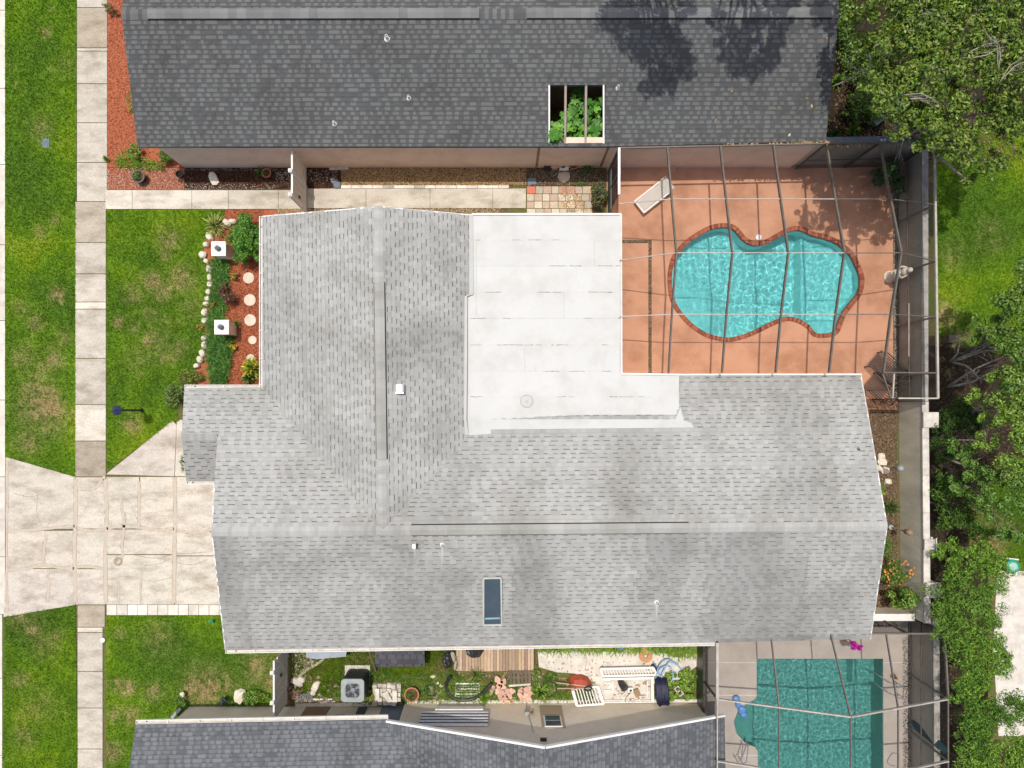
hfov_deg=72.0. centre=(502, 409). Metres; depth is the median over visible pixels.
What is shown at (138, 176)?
plant pot
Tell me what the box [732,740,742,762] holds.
handrail
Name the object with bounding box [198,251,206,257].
edging stone
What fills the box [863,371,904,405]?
patio chair
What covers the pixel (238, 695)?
rock
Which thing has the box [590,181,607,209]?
shrub
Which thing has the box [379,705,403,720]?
door
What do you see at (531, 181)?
stepping slab
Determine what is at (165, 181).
shell gravel
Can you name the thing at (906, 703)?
planter gravel
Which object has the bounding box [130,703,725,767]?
house
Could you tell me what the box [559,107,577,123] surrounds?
leafy plant
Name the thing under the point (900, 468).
garden torch
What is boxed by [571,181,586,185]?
shrub
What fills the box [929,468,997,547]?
tree
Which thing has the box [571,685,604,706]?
railing
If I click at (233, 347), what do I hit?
flowering plant
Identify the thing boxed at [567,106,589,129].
leafy plant
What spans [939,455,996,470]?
bare branch
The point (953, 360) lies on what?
bare branch
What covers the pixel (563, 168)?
tray
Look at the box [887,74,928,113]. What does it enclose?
shrub
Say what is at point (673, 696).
shrub
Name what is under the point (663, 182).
sun lounger
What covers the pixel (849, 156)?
pool enclosure
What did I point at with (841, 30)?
shrub
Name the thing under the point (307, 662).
path
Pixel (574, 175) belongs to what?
mixed gravel
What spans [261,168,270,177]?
plant pot
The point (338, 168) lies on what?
stone block
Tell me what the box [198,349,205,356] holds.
edging stone
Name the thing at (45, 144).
meter cover
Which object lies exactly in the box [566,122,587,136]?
leafy plant
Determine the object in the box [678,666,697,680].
shrub
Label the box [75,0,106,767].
sidewalk
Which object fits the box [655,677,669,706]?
folded tarp
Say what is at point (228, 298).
shrub
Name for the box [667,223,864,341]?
swimming pool
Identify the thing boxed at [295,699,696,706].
footing
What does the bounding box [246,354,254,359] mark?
stepping stone
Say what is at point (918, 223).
garden wall
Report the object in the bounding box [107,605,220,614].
edging path
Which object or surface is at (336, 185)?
rock
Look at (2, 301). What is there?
kerb
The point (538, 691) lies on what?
leafy plant
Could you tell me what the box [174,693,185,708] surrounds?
shrub
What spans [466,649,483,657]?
rubbish bag
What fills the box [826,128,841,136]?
spiky plant
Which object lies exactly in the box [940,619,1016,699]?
feathery tree
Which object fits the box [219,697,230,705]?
shrub
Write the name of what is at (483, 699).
leafy plant
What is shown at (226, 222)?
edging stone
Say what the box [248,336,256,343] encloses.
stepping stone
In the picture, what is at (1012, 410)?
broadleaf tree
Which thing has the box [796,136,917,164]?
garden wall
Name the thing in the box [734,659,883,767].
swimming pool
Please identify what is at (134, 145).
shrub
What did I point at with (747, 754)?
handrail
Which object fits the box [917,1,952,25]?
bare branch
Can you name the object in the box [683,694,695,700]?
shrub
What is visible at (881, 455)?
rock
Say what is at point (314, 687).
concrete chunk
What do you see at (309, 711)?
door
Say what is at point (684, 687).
shrub
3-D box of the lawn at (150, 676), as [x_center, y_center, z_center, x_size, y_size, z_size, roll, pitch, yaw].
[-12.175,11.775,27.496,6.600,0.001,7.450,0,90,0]
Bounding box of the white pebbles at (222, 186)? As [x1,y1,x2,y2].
[185,183,273,189]
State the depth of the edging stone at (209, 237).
27.31 m
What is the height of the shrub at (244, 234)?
1.410 m
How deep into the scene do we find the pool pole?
26.49 m
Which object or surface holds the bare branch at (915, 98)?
attached to the broadleaf tree at (919, 119)
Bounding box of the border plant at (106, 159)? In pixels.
[102,155,110,162]
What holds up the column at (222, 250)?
on the mulch bed at (203, 365)
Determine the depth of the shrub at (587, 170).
27.28 m
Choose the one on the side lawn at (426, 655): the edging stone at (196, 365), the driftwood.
the driftwood
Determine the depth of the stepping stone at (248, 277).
27.45 m
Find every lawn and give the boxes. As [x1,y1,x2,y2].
[3,605,77,767]
[6,0,76,476]
[106,616,274,767]
[107,210,224,469]
[298,650,457,697]
[936,128,1023,353]
[970,477,1023,570]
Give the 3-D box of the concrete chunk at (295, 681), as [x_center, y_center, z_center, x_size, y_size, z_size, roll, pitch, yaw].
[-7.976,10.598,27.413,0.517,0.214,0.303,22,90,0]
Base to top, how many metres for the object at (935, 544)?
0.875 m
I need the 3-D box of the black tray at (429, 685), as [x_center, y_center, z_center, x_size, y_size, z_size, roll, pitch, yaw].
[-2.775,10.925,27.422,0.320,0.135,0.440,0,90,0]
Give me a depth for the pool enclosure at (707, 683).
25.04 m
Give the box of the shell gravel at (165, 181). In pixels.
[106,168,184,188]
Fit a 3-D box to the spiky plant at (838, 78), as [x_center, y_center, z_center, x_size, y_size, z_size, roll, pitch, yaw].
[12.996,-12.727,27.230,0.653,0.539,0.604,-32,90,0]
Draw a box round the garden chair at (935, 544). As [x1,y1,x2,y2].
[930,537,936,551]
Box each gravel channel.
[622,240,651,372]
[893,173,897,396]
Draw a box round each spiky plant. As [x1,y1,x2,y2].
[201,212,229,237]
[255,166,264,177]
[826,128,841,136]
[832,73,845,90]
[845,122,861,136]
[883,496,900,516]
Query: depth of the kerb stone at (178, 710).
27.38 m
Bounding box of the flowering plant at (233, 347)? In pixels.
[228,343,237,350]
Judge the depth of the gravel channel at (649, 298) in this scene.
27.48 m
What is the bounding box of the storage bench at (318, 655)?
[306,652,346,658]
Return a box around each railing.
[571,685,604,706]
[599,666,657,676]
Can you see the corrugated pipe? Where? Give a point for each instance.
(481, 693)
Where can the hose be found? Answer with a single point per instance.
(670, 661)
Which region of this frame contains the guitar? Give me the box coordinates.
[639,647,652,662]
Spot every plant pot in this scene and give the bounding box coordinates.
[131,170,146,182]
[175,170,183,177]
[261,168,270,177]
[404,687,418,701]
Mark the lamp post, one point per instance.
(117, 409)
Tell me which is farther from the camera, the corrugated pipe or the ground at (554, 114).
the ground at (554, 114)
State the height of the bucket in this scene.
0.460 m
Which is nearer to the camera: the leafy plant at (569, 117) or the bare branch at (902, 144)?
the bare branch at (902, 144)
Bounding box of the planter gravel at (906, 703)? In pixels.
[902,637,910,767]
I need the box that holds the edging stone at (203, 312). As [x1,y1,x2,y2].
[201,308,208,316]
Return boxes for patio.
[527,186,593,212]
[993,571,1023,735]
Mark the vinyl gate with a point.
(638, 678)
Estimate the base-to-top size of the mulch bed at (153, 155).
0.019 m
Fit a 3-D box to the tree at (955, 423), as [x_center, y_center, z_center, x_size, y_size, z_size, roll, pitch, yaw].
[16.499,0.730,26.366,1.645,2.493,2.644,37,90,0]
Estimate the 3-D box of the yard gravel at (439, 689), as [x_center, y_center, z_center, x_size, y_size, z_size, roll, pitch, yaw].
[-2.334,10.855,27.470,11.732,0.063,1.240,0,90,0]
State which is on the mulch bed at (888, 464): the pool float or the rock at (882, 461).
the rock at (882, 461)
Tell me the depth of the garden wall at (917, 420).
26.36 m
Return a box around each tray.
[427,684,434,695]
[559,166,568,170]
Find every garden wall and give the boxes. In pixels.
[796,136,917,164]
[874,607,914,620]
[899,149,927,400]
[899,401,940,622]
[912,615,939,767]
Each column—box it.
[211,241,233,259]
[214,320,236,335]
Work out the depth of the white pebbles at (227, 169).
27.47 m
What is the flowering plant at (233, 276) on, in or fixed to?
on the mulch bed at (203, 365)
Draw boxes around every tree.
[841,0,1023,189]
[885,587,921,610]
[920,570,1010,652]
[929,394,986,464]
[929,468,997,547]
[929,533,1015,600]
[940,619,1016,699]
[940,677,1023,762]
[941,437,1023,544]
[949,725,1023,767]
[951,368,1023,483]
[956,256,1023,398]
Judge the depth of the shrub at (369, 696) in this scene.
27.22 m
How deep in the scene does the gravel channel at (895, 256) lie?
27.48 m
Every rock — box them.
[208,172,219,184]
[234,689,246,704]
[333,182,339,188]
[877,453,884,458]
[877,458,886,464]
[877,464,884,470]
[881,467,889,473]
[884,478,891,483]
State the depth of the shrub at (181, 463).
27.24 m
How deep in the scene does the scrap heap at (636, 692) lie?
27.32 m
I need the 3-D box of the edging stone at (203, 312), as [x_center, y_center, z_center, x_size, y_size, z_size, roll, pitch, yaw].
[-11.596,-3.783,27.424,0.262,0.292,0.316,0,90,0]
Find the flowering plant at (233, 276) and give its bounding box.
[229,272,237,279]
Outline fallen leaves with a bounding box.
[566,19,870,147]
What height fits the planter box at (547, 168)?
0.240 m
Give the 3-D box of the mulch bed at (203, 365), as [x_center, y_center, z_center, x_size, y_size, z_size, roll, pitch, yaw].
[-10.088,-4.150,27.506,4.925,0.019,7.300,0,90,0]
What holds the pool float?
on the pool deck at (738, 668)
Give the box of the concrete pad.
[538,646,696,698]
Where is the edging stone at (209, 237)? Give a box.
[205,232,214,241]
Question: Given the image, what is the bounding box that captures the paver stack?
[372,682,401,705]
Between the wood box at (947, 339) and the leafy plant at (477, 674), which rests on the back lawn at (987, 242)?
the wood box at (947, 339)
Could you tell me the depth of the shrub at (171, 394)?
26.86 m
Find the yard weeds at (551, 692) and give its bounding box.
[332,669,596,706]
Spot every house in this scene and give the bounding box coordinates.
[121,0,838,167]
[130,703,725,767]
[181,206,887,653]
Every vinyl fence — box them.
[270,653,288,716]
[288,151,306,211]
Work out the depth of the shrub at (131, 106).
27.07 m
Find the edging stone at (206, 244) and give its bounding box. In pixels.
[203,242,209,247]
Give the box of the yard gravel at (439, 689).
[294,673,592,702]
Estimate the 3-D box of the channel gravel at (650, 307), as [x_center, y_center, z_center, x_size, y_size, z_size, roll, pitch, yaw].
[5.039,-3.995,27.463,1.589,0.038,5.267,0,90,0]
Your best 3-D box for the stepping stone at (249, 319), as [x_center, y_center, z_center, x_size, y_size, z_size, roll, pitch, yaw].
[-9.838,-3.487,27.474,0.460,0.052,0.460,0,90,0]
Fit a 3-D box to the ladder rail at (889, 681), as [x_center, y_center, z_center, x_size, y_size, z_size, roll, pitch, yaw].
[14.917,10.456,27.316,0.902,1.170,0.078,22,90,0]
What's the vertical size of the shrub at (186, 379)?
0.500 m
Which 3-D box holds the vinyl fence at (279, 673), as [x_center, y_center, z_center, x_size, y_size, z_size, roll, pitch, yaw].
[-8.392,10.283,26.540,0.158,1.920,2.235,0,90,0]
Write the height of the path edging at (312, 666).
0.020 m
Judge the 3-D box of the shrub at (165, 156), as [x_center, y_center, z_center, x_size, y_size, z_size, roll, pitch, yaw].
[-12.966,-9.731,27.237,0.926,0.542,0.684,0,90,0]
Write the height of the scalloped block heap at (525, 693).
0.145 m
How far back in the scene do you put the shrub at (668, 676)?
27.28 m
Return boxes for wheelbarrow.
[557,674,591,691]
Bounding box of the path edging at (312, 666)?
[297,658,441,680]
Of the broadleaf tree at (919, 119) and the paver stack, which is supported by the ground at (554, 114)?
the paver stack
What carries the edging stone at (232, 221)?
on the mulch bed at (203, 365)
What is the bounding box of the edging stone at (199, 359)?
[196,356,203,362]
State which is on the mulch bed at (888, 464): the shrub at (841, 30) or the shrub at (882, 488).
the shrub at (882, 488)
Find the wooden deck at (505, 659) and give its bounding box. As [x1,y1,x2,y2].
[456,649,534,670]
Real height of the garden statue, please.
1.505 m
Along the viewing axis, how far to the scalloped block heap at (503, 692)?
27.33 m
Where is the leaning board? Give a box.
[368,651,376,672]
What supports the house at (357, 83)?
on the ground at (554, 114)
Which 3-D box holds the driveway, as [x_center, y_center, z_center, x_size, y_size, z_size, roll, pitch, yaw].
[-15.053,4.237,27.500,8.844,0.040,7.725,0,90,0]
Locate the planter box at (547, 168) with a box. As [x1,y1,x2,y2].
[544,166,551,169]
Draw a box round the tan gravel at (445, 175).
[341,167,525,185]
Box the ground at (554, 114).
[0,0,1023,767]
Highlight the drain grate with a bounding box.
[455,682,479,699]
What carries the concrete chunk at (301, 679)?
on the side lawn at (426, 655)
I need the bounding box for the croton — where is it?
[241,357,258,378]
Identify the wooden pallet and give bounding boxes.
[508,670,530,686]
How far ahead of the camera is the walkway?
27.48 m
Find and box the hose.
[653,659,681,681]
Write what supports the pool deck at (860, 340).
on the ground at (554, 114)
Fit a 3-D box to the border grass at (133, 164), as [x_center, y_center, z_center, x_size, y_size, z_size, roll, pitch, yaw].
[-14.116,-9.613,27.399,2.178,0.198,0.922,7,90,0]
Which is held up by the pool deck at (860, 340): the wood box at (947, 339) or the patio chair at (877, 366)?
the patio chair at (877, 366)
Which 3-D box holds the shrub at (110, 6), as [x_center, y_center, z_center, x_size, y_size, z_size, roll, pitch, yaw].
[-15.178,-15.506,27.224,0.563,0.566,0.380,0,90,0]
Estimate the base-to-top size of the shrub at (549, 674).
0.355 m
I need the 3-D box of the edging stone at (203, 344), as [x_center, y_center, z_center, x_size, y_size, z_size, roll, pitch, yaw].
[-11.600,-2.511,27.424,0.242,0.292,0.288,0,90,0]
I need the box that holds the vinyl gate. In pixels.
[603,676,653,702]
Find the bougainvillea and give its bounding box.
[840,639,862,650]
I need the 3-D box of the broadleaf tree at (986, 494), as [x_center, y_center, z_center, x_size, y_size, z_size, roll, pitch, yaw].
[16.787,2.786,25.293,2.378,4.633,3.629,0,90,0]
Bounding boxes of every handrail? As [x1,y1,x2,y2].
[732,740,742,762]
[738,740,748,763]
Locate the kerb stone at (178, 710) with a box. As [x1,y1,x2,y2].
[171,706,182,718]
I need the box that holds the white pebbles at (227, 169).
[191,168,274,170]
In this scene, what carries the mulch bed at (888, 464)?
on the ground at (554, 114)
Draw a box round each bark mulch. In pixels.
[184,168,340,188]
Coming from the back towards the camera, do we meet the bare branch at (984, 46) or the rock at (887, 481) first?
the rock at (887, 481)
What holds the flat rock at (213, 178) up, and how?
on the dark bark mulch at (252, 177)
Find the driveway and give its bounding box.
[4,419,218,616]
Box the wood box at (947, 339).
[941,335,957,343]
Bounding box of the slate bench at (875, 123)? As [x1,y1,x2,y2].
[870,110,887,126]
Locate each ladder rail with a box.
[873,672,903,687]
[874,683,904,698]
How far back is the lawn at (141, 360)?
27.50 m
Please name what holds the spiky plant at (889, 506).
on the mulch bed at (888, 464)
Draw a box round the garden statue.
[883,265,912,282]
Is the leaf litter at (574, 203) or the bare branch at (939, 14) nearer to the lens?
the bare branch at (939, 14)
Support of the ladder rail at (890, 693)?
on the pool deck at (738, 668)
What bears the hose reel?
on the back lawn at (1015, 520)
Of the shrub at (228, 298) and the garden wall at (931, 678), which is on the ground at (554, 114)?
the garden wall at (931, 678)
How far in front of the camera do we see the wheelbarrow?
27.19 m
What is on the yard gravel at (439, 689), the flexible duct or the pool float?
the flexible duct
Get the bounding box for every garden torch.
[880,465,903,471]
[891,527,912,535]
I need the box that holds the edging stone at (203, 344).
[201,341,206,348]
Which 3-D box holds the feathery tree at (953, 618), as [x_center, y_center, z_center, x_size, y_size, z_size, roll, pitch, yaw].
[16.115,7.010,25.901,2.872,3.421,2.618,-32,90,0]
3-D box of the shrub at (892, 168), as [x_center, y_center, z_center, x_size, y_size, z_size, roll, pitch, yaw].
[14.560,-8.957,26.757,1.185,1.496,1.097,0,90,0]
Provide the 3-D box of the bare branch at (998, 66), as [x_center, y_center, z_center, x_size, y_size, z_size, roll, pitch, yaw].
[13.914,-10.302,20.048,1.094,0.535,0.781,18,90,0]
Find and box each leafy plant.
[239,374,257,384]
[469,666,486,683]
[477,692,491,704]
[531,683,548,699]
[547,127,563,144]
[550,120,566,143]
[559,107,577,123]
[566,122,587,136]
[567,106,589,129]
[568,87,584,108]
[581,96,604,120]
[582,116,601,136]
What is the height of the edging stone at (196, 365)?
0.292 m
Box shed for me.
[375,650,424,666]
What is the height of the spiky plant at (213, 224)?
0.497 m
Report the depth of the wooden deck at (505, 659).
27.42 m
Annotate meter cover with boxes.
[42,138,49,147]
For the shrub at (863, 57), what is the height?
1.023 m
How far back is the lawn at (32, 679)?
27.50 m
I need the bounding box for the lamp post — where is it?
[112,405,143,414]
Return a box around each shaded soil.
[826,0,1023,159]
[904,345,1023,767]
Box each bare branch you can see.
[834,56,868,87]
[893,125,912,163]
[898,93,938,111]
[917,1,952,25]
[936,430,993,444]
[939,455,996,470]
[947,356,1005,387]
[949,334,995,382]
[961,38,1009,57]
[982,27,1004,70]
[999,58,1023,82]
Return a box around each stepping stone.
[243,272,253,283]
[244,294,255,305]
[244,314,255,325]
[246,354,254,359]
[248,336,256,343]
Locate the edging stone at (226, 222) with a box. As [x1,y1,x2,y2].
[223,218,230,226]
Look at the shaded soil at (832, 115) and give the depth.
27.50 m
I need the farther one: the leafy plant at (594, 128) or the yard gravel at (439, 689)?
the yard gravel at (439, 689)
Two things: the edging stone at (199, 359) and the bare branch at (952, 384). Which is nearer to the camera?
the bare branch at (952, 384)
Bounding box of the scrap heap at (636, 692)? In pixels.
[615,681,650,702]
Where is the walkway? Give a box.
[106,185,525,208]
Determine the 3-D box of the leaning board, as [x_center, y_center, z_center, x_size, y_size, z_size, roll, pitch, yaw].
[-4.992,9.380,26.735,0.070,1.501,1.772,-4,90,0]
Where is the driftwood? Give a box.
[450,651,455,661]
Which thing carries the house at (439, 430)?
on the ground at (554, 114)
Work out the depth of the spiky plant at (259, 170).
27.30 m
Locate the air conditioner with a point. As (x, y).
(355, 683)
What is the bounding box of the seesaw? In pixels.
[909,720,946,753]
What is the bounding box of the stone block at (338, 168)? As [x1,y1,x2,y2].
[329,167,348,169]
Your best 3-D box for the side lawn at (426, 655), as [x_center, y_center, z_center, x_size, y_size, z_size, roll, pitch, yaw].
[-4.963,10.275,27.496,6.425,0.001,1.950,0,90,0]
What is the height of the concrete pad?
0.032 m
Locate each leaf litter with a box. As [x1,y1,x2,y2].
[559,187,588,211]
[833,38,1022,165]
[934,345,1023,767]
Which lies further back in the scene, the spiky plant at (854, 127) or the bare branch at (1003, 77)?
the spiky plant at (854, 127)
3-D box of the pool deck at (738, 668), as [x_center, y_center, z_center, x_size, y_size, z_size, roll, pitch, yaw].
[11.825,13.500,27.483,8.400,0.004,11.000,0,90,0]
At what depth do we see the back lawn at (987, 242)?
27.50 m
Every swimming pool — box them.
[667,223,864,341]
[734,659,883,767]
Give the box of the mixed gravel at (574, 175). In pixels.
[526,168,606,185]
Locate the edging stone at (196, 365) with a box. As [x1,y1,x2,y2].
[193,363,199,368]
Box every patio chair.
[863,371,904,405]
[864,350,911,388]
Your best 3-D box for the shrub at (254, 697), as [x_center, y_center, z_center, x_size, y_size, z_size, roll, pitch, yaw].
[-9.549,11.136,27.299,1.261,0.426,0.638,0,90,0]
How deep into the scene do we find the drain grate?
27.41 m
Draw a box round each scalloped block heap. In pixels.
[495,675,515,703]
[517,685,532,701]
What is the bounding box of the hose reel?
[1005,559,1019,572]
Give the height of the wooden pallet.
0.125 m
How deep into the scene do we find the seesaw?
26.43 m
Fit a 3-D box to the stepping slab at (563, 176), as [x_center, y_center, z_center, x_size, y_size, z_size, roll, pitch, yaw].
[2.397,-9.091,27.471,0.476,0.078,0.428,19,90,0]
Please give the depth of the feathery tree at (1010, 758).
24.66 m
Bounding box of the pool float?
[733,695,747,717]
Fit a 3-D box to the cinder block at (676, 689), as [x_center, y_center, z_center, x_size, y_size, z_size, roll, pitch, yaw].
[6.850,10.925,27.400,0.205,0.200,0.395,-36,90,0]
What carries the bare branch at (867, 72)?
attached to the broadleaf tree at (919, 119)
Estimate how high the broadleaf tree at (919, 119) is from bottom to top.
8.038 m
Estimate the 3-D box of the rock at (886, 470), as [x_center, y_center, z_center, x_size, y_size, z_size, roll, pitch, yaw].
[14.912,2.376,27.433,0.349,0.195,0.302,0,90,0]
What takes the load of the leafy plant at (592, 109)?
in the house at (357, 83)
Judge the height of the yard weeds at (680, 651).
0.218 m
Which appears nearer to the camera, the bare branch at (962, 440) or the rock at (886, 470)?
the bare branch at (962, 440)
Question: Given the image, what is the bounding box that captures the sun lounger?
[634,176,674,213]
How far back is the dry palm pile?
27.31 m
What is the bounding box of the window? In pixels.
[543,715,562,726]
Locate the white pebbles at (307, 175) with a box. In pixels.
[275,168,337,182]
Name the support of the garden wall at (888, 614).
on the ground at (554, 114)
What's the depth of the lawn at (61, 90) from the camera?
27.50 m
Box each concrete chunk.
[291,676,302,686]
[298,676,305,682]
[311,682,319,691]
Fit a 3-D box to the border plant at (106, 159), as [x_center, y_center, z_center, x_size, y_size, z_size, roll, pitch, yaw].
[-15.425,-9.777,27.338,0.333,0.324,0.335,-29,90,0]
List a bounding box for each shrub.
[101,2,116,13]
[123,142,141,158]
[125,89,132,113]
[154,150,173,164]
[164,383,183,407]
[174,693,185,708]
[178,368,203,386]
[180,455,184,471]
[217,283,237,304]
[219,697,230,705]
[224,213,258,264]
[242,690,271,705]
[365,689,374,702]
[418,683,429,695]
[532,663,539,679]
[540,672,557,684]
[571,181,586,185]
[576,166,595,173]
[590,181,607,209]
[664,671,678,686]
[669,690,680,701]
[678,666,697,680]
[679,679,696,692]
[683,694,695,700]
[834,32,894,87]
[836,0,863,46]
[842,80,883,124]
[870,156,903,186]
[880,553,914,589]
[881,484,885,494]
[883,535,894,557]
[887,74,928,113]
[890,176,905,194]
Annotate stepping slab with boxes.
[527,178,535,184]
[557,171,569,181]
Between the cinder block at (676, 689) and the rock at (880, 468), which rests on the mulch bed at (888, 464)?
the rock at (880, 468)
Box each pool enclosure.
[607,141,938,399]
[696,619,948,767]
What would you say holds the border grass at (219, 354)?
on the mulch bed at (203, 365)
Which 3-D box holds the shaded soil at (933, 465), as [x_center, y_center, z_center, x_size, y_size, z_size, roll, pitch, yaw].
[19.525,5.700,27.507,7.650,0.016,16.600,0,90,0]
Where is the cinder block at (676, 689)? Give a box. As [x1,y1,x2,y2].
[673,686,683,696]
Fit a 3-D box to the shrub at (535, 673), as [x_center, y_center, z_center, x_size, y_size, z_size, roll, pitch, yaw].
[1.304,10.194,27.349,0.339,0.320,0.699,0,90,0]
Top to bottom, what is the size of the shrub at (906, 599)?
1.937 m
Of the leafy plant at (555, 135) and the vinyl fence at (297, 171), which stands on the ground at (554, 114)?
the vinyl fence at (297, 171)
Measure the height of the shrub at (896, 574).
1.165 m
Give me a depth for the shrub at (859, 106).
26.81 m
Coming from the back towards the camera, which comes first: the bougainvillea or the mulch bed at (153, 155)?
the mulch bed at (153, 155)
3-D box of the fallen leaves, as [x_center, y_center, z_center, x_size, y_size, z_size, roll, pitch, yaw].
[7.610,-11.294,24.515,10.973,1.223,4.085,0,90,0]
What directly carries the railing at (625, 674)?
on the concrete pad
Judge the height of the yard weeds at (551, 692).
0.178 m
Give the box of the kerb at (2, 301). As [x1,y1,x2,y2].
[0,0,4,767]
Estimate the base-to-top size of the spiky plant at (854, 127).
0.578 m
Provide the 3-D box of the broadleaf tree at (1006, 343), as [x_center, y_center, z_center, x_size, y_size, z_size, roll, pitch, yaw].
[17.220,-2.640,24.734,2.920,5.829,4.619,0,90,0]
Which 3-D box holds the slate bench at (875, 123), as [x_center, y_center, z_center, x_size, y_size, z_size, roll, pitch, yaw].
[14.605,-11.266,27.290,0.750,0.420,0.280,-38,90,0]
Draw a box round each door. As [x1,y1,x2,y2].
[301,707,329,715]
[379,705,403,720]
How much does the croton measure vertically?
0.938 m
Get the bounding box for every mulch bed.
[107,0,182,166]
[188,210,300,384]
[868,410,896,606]
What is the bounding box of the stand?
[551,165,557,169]
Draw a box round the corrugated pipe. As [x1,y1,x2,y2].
[445,675,492,701]
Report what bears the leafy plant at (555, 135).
on the house at (357, 83)
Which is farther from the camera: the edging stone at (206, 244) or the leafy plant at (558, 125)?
the edging stone at (206, 244)
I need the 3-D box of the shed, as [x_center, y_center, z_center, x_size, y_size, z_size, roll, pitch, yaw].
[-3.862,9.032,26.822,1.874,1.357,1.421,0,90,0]
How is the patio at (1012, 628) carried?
on the ground at (554, 114)
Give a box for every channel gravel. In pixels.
[622,240,651,372]
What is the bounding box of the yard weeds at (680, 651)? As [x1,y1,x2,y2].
[535,646,697,661]
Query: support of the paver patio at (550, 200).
on the ground at (554, 114)
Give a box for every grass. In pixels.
[112,148,165,171]
[200,256,239,384]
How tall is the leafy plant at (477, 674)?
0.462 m
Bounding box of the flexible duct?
[297,694,312,701]
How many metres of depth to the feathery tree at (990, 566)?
24.92 m
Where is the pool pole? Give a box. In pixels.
[908,303,909,356]
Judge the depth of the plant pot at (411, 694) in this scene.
27.14 m
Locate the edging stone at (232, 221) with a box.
[229,219,235,223]
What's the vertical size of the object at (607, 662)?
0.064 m
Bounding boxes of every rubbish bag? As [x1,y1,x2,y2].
[442,651,451,668]
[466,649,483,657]
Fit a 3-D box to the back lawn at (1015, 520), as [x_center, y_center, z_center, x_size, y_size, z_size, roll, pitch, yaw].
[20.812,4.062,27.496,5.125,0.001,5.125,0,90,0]
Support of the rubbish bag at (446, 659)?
on the side lawn at (426, 655)
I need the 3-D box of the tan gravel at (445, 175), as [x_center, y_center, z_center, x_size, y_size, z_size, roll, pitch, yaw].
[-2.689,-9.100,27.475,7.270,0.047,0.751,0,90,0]
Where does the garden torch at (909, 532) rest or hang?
on the mulch bed at (888, 464)
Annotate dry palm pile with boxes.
[287,685,301,699]
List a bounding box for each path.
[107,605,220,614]
[292,652,315,675]
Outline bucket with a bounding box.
[618,680,627,691]
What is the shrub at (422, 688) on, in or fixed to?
on the ground at (554, 114)
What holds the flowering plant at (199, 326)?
on the lawn at (141, 360)
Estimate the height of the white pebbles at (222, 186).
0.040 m
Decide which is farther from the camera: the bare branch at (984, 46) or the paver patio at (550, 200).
the paver patio at (550, 200)
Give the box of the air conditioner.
[341,665,369,701]
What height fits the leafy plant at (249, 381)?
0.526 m
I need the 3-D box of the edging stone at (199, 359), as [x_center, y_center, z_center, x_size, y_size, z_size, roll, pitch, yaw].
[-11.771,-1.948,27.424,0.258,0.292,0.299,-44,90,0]
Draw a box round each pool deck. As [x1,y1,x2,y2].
[607,165,897,409]
[718,634,911,767]
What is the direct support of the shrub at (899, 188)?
on the pool deck at (860, 340)

